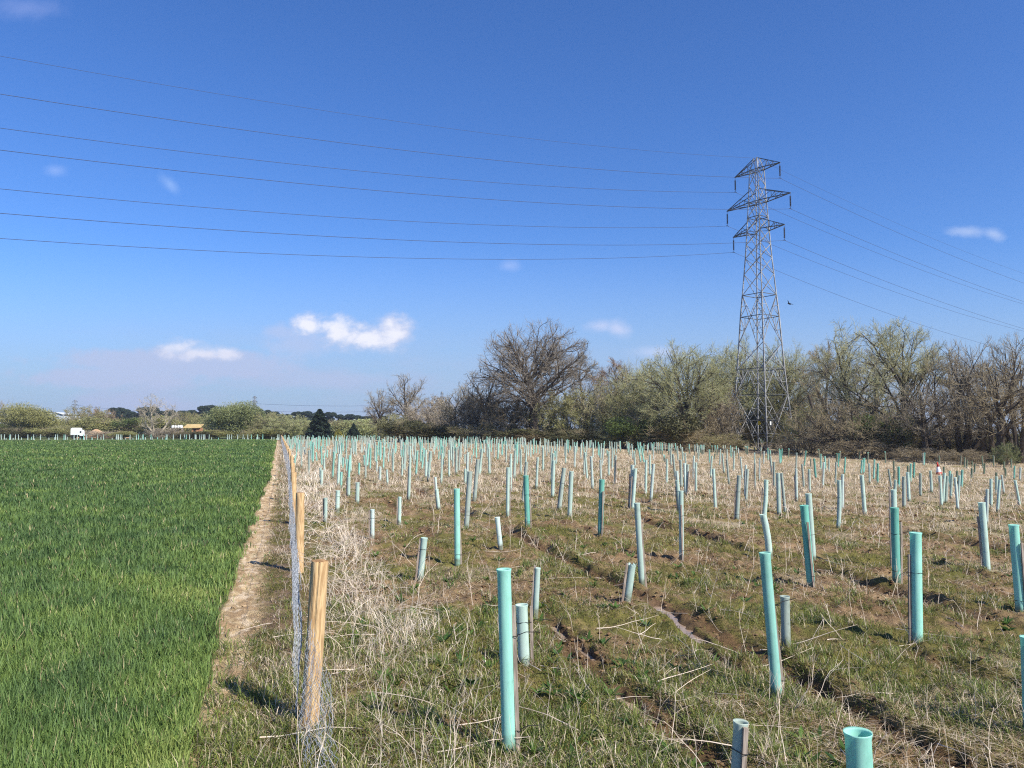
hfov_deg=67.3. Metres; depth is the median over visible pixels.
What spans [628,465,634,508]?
tree tube
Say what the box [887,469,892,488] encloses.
tree tube
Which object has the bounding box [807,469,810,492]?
tree tube
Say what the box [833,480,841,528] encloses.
tree tube
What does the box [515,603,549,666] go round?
tree tube
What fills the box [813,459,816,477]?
tree tube
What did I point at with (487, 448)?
tree tube
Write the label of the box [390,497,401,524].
tree tube
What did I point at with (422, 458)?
tree tube
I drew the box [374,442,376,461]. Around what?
tree tube
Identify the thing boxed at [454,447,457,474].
tree tube
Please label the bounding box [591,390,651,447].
scrub bush
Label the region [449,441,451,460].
tree tube
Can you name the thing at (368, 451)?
tree tube
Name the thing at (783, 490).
tree tube
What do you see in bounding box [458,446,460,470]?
tree tube
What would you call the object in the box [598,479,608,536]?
tree tube
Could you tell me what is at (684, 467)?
tree tube
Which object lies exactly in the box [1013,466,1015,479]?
tree tube
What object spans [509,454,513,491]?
tree tube
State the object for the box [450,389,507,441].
scrub bush
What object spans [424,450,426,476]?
tree tube
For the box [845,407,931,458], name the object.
leafy bush
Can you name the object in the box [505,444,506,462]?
tree tube
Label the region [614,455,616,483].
tree tube
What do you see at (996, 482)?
tree tube
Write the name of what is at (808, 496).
tree tube
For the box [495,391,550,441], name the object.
scrub bush
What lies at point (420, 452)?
tree tube
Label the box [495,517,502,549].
tree tube
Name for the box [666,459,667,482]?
tree tube
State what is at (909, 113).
sky
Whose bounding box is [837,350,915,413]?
ash tree
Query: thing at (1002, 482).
tree tube
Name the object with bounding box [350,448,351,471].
tree tube
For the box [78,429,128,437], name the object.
soil heap
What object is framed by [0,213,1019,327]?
power line
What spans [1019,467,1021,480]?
tree tube
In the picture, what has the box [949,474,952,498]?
tree tube
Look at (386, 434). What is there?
scrub bush
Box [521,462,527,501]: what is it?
tree tube
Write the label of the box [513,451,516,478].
tree tube
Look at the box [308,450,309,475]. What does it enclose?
tree tube
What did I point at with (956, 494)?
tree tube
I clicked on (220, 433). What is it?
leafy bush
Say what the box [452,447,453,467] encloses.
tree tube
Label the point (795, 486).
tree tube
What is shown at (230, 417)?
round willow
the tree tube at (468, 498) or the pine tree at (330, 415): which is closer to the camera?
the tree tube at (468, 498)
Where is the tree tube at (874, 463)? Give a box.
[873,459,875,478]
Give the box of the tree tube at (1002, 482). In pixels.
[1001,475,1004,493]
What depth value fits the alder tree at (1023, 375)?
94.60 m
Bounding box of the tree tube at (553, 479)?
[551,460,555,496]
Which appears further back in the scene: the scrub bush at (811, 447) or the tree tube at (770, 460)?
the scrub bush at (811, 447)
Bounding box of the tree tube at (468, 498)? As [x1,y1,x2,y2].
[464,471,472,528]
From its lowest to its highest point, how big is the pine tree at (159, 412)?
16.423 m
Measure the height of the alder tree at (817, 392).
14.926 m
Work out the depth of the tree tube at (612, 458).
46.72 m
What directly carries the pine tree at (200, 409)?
on the ground at (242, 615)
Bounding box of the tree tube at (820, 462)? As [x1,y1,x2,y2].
[820,454,821,469]
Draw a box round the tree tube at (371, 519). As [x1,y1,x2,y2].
[359,509,374,538]
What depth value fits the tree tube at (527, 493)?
16.04 m
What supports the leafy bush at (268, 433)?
on the ground at (242, 615)
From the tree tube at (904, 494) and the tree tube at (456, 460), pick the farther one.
the tree tube at (456, 460)
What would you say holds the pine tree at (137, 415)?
on the ground at (242, 615)
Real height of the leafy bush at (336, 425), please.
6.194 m
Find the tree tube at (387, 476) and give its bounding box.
[386,470,388,484]
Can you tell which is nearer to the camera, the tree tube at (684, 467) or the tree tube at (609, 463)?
the tree tube at (684, 467)
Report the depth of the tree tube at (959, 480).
28.98 m
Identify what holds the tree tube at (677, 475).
on the ground at (242, 615)
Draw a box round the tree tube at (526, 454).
[525,445,527,461]
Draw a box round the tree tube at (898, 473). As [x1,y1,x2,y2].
[897,467,899,486]
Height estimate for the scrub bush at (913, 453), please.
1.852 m
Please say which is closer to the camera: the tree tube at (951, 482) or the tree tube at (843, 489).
the tree tube at (843, 489)
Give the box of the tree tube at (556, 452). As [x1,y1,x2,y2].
[555,444,557,462]
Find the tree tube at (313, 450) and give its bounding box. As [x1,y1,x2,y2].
[312,442,314,462]
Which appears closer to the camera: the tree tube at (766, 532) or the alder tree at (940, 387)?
the tree tube at (766, 532)
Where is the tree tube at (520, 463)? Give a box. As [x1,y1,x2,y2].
[519,449,521,474]
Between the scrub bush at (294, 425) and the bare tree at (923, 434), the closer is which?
the bare tree at (923, 434)
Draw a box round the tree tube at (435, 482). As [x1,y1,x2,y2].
[433,477,436,491]
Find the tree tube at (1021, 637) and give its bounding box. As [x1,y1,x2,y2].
[1019,635,1023,733]
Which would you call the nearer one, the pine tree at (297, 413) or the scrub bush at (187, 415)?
the scrub bush at (187, 415)
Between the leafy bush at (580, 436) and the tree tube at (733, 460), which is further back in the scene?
the leafy bush at (580, 436)
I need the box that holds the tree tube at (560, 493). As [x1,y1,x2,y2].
[556,468,565,509]
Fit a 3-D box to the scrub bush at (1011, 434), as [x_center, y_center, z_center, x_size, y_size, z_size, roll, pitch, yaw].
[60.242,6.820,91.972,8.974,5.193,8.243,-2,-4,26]
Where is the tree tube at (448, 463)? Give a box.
[448,450,449,476]
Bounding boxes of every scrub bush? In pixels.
[47,424,87,437]
[55,404,110,424]
[68,430,118,437]
[85,408,123,418]
[143,428,183,438]
[163,412,207,430]
[182,413,224,437]
[239,411,287,438]
[256,414,308,438]
[287,419,332,436]
[369,414,424,440]
[369,420,400,437]
[399,397,449,426]
[418,396,456,425]
[431,396,484,436]
[446,422,516,442]
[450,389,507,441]
[474,399,528,442]
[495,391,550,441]
[522,385,578,443]
[536,388,599,445]
[567,379,629,445]
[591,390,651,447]
[592,429,656,448]
[616,389,674,449]
[671,396,730,450]
[686,433,754,451]
[695,384,745,451]
[723,390,796,450]
[750,388,810,450]
[757,435,834,454]
[776,406,836,453]
[800,413,861,454]
[816,438,910,458]
[830,397,896,454]
[882,420,945,456]
[884,447,946,461]
[905,426,972,458]
[925,449,990,464]
[932,424,996,456]
[953,422,1020,457]
[974,425,1020,455]
[987,443,1023,466]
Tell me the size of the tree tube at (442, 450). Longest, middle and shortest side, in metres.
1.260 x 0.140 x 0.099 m
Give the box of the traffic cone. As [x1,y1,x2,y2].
[936,462,942,474]
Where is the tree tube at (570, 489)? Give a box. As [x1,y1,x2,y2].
[567,471,573,516]
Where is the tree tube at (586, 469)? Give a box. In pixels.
[584,452,587,478]
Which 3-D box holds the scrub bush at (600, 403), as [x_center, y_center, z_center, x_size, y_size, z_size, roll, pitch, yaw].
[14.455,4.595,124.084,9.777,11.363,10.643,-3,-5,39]
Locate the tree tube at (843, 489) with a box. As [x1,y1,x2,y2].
[841,474,844,508]
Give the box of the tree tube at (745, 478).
[744,465,746,495]
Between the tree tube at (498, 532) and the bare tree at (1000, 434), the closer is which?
the tree tube at (498, 532)
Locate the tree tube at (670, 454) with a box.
[669,449,671,465]
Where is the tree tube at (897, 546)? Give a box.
[890,507,906,583]
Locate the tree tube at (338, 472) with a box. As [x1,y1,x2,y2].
[336,454,340,485]
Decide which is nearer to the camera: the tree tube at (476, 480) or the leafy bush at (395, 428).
the tree tube at (476, 480)
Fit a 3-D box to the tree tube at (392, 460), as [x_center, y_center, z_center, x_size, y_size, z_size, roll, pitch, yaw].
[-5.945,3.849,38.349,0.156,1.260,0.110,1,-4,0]
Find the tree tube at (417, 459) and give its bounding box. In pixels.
[415,451,418,474]
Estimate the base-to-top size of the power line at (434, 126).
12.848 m
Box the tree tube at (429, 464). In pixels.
[427,451,431,481]
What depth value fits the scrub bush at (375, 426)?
212.17 m
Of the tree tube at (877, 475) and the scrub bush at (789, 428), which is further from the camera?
the scrub bush at (789, 428)
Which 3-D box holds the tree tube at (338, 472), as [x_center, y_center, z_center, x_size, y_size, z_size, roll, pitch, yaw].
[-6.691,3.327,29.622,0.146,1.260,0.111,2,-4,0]
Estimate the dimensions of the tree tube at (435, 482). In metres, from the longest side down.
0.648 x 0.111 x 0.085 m
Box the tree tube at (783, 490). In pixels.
[780,473,786,511]
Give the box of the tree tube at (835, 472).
[834,462,836,484]
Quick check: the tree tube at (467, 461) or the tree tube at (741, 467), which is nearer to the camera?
the tree tube at (467, 461)
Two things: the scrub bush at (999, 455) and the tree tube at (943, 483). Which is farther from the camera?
the scrub bush at (999, 455)
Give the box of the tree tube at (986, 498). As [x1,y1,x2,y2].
[981,489,988,523]
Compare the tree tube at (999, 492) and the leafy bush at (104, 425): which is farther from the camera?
the leafy bush at (104, 425)
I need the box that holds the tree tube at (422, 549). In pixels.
[407,537,427,581]
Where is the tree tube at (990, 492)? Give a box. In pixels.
[989,479,992,507]
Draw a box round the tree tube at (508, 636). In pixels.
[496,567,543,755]
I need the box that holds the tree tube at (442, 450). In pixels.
[441,446,443,466]
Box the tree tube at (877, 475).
[876,463,878,482]
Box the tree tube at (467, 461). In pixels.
[466,453,468,481]
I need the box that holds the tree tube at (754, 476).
[754,463,755,489]
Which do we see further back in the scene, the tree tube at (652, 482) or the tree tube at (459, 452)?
the tree tube at (459, 452)
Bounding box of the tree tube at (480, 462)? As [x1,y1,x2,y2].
[478,449,482,475]
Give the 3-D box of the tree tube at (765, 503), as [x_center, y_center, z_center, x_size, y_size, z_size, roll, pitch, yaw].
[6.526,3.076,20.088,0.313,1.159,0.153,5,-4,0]
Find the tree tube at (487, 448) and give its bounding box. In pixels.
[486,440,487,457]
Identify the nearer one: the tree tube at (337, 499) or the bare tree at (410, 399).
the tree tube at (337, 499)
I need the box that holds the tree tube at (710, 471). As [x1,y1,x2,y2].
[709,456,712,477]
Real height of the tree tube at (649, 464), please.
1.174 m
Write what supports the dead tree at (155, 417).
on the ground at (242, 615)
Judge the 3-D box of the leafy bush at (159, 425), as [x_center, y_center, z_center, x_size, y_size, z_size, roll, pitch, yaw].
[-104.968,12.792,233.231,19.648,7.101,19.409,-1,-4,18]
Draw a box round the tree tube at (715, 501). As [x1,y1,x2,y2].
[712,469,717,507]
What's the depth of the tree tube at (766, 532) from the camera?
13.68 m
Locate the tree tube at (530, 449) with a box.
[529,441,530,457]
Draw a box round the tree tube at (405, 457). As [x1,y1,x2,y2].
[403,445,406,470]
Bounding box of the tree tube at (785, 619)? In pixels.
[780,595,790,647]
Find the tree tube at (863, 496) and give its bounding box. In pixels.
[859,475,866,513]
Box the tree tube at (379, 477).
[377,467,380,480]
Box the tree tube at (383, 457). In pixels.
[383,447,384,468]
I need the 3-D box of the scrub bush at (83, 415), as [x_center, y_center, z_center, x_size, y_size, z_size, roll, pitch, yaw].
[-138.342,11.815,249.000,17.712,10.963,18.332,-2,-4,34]
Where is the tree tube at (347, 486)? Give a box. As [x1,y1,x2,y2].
[346,477,350,496]
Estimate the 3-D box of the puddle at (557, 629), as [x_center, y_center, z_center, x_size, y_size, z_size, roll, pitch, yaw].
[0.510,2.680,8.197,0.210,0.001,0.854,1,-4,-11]
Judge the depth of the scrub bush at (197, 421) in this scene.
222.19 m
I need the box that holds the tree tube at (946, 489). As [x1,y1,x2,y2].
[944,476,948,502]
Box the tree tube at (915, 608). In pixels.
[899,532,922,643]
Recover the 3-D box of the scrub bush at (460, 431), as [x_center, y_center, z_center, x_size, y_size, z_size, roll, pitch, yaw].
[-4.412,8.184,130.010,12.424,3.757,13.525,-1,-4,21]
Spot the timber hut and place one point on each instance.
(196, 427)
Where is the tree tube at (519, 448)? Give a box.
[518,445,520,461]
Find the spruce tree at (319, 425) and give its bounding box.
[301,409,334,438]
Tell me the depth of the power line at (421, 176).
92.28 m
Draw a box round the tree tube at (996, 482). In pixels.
[995,476,997,494]
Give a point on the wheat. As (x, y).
(70, 683)
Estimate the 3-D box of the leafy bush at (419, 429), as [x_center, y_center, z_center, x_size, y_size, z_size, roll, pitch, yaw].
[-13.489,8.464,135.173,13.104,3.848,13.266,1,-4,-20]
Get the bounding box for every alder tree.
[444,381,483,441]
[807,357,866,453]
[898,346,987,458]
[912,336,1022,459]
[944,335,1022,461]
[978,331,1023,462]
[1014,345,1023,417]
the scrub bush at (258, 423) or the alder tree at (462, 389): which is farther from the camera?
the scrub bush at (258, 423)
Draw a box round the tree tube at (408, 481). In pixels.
[406,458,411,499]
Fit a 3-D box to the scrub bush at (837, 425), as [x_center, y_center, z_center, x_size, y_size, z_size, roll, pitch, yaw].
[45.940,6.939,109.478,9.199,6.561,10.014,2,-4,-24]
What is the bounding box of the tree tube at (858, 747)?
[843,726,872,767]
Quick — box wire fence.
[281,435,337,767]
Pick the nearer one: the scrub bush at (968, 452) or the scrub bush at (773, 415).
the scrub bush at (968, 452)
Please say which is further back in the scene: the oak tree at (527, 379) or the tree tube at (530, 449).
the oak tree at (527, 379)
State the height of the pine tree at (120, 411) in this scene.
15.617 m
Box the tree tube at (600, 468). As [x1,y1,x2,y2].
[599,460,602,478]
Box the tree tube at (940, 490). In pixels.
[938,476,942,506]
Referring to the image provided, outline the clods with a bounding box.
[193,477,1023,767]
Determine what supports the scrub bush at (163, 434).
on the ground at (242, 615)
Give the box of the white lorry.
[71,428,84,438]
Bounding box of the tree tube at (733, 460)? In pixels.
[733,451,734,470]
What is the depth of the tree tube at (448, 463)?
34.38 m
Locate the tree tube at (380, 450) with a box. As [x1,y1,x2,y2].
[379,442,380,459]
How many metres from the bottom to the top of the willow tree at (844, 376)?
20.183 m
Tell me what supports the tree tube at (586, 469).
on the ground at (242, 615)
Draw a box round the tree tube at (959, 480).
[957,475,960,499]
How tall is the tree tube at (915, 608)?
1.243 m
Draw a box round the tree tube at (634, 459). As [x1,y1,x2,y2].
[633,451,635,465]
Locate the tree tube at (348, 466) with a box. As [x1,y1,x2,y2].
[347,455,350,476]
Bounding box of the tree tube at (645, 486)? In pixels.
[644,460,646,493]
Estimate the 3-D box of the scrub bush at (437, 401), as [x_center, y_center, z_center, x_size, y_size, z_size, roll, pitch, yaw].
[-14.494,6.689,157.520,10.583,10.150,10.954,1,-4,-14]
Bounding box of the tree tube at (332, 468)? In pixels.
[331,452,334,478]
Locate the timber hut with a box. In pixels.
[183,424,203,432]
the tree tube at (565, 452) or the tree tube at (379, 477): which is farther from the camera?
the tree tube at (565, 452)
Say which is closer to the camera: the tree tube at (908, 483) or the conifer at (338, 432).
the tree tube at (908, 483)
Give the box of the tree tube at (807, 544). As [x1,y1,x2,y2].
[799,505,820,587]
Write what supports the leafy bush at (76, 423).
on the ground at (242, 615)
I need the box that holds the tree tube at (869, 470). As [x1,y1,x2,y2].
[868,463,870,483]
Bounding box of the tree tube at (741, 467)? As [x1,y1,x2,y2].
[740,457,742,478]
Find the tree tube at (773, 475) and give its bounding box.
[772,462,774,487]
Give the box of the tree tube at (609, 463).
[608,451,609,475]
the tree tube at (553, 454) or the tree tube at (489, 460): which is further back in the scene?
the tree tube at (489, 460)
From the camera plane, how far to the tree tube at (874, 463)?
46.20 m
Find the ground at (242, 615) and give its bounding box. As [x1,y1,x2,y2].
[0,433,1023,767]
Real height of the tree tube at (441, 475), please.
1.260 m
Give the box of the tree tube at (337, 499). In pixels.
[335,490,339,512]
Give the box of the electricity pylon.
[726,157,795,451]
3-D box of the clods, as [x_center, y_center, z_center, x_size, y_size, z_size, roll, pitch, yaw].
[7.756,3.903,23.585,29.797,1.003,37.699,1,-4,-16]
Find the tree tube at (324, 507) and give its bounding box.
[320,498,327,522]
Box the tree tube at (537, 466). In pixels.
[535,457,538,489]
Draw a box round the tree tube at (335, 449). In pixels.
[334,441,335,459]
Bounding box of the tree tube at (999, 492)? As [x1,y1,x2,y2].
[996,480,1001,512]
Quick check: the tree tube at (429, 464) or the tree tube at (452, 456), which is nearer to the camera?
the tree tube at (429, 464)
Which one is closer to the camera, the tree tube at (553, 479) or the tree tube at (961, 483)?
the tree tube at (553, 479)
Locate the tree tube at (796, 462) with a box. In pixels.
[795,453,797,468]
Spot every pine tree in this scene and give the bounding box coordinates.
[107,407,134,419]
[132,407,143,417]
[138,407,167,416]
[167,410,181,419]
[187,405,204,416]
[198,404,218,418]
[263,410,273,417]
[281,414,293,420]
[291,411,302,419]
[301,411,313,421]
[325,412,336,421]
[335,414,347,420]
[345,414,353,420]
[351,415,363,420]
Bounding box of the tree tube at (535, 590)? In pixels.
[523,565,540,618]
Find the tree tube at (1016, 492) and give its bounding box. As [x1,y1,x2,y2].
[1013,480,1020,505]
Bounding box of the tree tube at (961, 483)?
[960,470,962,486]
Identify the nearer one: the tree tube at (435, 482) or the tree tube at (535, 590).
the tree tube at (535, 590)
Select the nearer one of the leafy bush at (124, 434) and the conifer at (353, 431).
the conifer at (353, 431)
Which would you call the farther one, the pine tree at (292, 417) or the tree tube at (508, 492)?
the pine tree at (292, 417)
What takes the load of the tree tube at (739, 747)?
on the ground at (242, 615)
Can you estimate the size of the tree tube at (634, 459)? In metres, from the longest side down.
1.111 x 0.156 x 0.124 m
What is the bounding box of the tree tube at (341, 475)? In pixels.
[340,472,342,488]
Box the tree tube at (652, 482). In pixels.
[649,464,654,501]
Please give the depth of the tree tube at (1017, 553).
9.96 m
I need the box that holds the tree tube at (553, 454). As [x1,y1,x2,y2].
[549,453,554,482]
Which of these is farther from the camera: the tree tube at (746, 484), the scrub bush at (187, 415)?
the scrub bush at (187, 415)
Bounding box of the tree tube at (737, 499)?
[730,475,740,519]
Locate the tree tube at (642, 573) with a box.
[634,503,656,586]
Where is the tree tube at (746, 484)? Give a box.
[745,469,748,501]
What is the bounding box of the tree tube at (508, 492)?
[506,467,514,517]
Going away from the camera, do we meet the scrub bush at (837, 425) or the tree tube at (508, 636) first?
the tree tube at (508, 636)
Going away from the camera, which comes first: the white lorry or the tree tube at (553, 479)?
the tree tube at (553, 479)
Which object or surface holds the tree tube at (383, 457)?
on the ground at (242, 615)
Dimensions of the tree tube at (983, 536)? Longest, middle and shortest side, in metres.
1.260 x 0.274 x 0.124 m
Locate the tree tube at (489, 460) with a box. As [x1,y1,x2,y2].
[488,447,490,473]
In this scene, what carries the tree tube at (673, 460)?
on the ground at (242, 615)
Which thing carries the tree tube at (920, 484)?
on the ground at (242, 615)
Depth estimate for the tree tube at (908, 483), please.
29.35 m
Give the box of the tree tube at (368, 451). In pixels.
[367,444,369,465]
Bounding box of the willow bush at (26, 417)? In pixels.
[0,399,64,437]
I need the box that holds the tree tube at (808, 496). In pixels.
[805,493,815,559]
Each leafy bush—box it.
[0,427,39,438]
[22,426,68,437]
[56,418,100,436]
[77,417,140,432]
[98,417,145,435]
[105,430,139,438]
[132,415,191,437]
[169,431,216,438]
[199,429,240,438]
[236,428,285,438]
[328,417,377,436]
[342,420,384,437]
[377,418,424,441]
[401,421,474,442]
[493,427,563,443]
[541,427,612,446]
[602,416,667,447]
[642,410,714,449]
[716,413,770,449]
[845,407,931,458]
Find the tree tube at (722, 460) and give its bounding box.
[721,453,724,472]
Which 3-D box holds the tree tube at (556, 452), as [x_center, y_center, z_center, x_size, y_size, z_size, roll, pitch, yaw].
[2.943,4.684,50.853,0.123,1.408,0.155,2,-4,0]
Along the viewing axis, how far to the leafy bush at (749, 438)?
129.49 m
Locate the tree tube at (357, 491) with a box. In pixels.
[355,482,359,503]
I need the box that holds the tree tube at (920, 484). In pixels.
[919,473,921,495]
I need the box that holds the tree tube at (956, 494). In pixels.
[953,477,959,509]
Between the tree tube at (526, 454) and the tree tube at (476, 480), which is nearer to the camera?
the tree tube at (476, 480)
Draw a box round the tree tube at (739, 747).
[731,718,770,767]
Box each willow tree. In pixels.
[594,357,675,447]
[621,338,748,450]
[701,332,776,449]
[741,337,831,449]
[799,315,950,457]
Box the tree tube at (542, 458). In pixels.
[542,447,543,471]
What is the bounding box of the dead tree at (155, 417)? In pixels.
[134,393,179,438]
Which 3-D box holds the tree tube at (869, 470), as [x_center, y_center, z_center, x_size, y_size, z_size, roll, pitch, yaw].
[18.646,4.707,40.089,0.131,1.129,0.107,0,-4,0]
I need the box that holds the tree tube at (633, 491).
[630,468,636,508]
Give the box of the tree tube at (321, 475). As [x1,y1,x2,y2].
[320,470,322,485]
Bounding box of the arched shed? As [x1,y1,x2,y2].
[50,412,79,420]
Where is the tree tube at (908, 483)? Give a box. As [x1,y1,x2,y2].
[906,472,911,501]
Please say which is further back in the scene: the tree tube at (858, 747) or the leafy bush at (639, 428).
the leafy bush at (639, 428)
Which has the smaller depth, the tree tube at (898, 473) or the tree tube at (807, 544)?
the tree tube at (807, 544)
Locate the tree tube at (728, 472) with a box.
[726,459,730,484]
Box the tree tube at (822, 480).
[821,462,824,487]
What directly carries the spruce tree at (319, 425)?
on the ground at (242, 615)
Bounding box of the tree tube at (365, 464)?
[365,451,366,478]
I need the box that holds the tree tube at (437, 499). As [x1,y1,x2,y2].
[431,489,440,509]
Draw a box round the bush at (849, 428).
[768,390,931,457]
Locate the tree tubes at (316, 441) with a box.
[1,434,1011,479]
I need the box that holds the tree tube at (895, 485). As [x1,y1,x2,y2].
[893,480,896,489]
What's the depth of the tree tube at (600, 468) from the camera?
35.09 m
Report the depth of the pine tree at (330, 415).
439.19 m
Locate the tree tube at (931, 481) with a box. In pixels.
[929,471,933,492]
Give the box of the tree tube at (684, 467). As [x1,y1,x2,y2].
[683,463,685,493]
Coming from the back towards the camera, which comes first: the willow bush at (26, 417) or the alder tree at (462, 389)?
the willow bush at (26, 417)
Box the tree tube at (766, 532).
[759,514,772,558]
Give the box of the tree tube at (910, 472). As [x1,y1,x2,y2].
[909,463,911,481]
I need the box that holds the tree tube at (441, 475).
[440,453,442,483]
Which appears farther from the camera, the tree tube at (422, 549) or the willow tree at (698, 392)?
the willow tree at (698, 392)
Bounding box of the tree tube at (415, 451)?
[414,443,415,460]
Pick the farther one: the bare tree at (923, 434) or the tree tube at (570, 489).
the bare tree at (923, 434)
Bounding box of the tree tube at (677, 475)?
[675,471,679,486]
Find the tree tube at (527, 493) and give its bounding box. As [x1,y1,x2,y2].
[523,475,534,527]
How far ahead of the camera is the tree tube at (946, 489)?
29.16 m
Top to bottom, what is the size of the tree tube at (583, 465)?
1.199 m
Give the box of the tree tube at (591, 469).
[590,456,593,488]
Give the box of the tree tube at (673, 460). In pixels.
[672,454,675,477]
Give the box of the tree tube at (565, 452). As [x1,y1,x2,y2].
[565,444,566,462]
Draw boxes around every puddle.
[551,627,565,640]
[580,650,595,660]
[616,696,655,723]
[653,607,704,643]
[705,651,728,667]
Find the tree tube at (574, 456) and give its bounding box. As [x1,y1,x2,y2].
[574,446,575,466]
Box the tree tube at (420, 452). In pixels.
[419,442,421,461]
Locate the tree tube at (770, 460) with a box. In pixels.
[769,456,771,473]
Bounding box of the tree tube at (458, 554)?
[454,488,472,565]
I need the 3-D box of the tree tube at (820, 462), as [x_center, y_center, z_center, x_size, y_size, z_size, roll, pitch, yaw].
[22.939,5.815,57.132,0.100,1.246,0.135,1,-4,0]
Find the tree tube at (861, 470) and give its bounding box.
[860,460,862,473]
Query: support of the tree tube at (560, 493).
on the ground at (242, 615)
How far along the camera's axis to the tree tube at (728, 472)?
35.89 m
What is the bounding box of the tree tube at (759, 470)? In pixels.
[759,458,760,480]
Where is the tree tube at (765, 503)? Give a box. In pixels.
[757,480,768,522]
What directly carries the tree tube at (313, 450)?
on the ground at (242, 615)
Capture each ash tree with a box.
[565,351,612,412]
[590,357,636,440]
[790,340,842,452]
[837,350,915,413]
[924,359,1018,426]
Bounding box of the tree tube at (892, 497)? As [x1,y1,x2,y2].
[888,486,896,566]
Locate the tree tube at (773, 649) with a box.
[759,551,798,701]
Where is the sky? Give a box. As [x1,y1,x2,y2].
[0,0,1023,432]
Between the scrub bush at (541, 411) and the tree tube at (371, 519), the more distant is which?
the scrub bush at (541, 411)
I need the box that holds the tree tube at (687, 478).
[685,464,689,496]
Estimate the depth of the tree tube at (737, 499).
20.02 m
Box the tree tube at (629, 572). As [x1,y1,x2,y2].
[617,562,635,601]
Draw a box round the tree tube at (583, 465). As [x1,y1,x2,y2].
[583,453,584,474]
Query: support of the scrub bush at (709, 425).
on the ground at (242, 615)
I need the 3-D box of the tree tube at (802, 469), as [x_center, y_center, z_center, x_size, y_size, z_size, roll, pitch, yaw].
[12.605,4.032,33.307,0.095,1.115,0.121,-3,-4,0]
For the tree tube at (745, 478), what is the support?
on the ground at (242, 615)
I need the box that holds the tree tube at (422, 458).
[421,448,424,469]
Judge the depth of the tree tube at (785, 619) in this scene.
7.58 m
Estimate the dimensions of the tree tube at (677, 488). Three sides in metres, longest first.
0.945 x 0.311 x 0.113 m
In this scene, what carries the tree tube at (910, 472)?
on the ground at (242, 615)
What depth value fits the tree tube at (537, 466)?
27.81 m
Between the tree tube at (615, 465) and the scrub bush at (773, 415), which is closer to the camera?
the tree tube at (615, 465)
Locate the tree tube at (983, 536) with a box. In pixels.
[973,502,990,570]
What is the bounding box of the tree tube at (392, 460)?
[391,449,394,472]
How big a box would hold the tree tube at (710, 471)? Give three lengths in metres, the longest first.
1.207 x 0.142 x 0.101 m
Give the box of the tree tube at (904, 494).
[902,476,906,507]
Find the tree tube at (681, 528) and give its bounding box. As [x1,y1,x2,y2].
[678,491,688,560]
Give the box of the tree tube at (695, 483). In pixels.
[693,462,696,491]
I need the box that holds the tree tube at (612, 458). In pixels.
[611,448,612,469]
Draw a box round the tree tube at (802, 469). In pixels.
[801,464,804,487]
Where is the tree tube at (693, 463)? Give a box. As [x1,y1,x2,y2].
[692,456,694,478]
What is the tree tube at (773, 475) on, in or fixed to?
on the ground at (242, 615)
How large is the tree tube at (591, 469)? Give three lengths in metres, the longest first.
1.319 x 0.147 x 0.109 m
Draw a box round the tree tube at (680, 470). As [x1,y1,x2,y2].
[679,460,682,487]
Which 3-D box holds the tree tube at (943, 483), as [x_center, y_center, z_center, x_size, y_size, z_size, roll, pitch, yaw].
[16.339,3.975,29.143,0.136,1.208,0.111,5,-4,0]
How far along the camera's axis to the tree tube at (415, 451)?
54.04 m
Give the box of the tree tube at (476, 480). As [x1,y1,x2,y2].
[472,459,479,501]
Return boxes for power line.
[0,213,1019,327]
[0,238,1021,353]
[1,94,1019,281]
[2,56,1012,269]
[2,128,1021,303]
[2,150,1023,301]
[4,189,1021,330]
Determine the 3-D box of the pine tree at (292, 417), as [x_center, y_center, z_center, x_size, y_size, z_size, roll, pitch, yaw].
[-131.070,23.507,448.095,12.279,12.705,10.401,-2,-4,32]
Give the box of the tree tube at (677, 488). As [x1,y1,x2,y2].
[671,480,679,511]
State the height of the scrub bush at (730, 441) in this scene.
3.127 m
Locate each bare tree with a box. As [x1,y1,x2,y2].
[363,389,396,439]
[380,373,428,417]
[454,370,513,439]
[874,383,965,460]
[950,358,1023,464]
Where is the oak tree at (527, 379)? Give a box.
[468,318,594,444]
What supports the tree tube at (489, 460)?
on the ground at (242, 615)
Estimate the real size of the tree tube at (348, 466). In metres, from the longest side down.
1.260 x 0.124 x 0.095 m
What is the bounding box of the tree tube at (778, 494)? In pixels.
[776,473,781,514]
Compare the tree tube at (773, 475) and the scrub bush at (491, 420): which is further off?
the scrub bush at (491, 420)
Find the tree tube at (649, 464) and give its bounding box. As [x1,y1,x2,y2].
[649,455,650,474]
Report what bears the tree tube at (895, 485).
on the ground at (242, 615)
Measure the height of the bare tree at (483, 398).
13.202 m
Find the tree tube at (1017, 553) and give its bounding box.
[1008,524,1023,612]
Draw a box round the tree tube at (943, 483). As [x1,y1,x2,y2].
[942,473,945,501]
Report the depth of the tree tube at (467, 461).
30.77 m
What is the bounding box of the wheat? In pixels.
[0,439,276,767]
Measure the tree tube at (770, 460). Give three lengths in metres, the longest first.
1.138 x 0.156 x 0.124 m
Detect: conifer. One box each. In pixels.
[331,429,343,438]
[347,423,360,438]
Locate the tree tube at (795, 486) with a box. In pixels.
[794,469,797,501]
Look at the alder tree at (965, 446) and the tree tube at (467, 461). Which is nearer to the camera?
the tree tube at (467, 461)

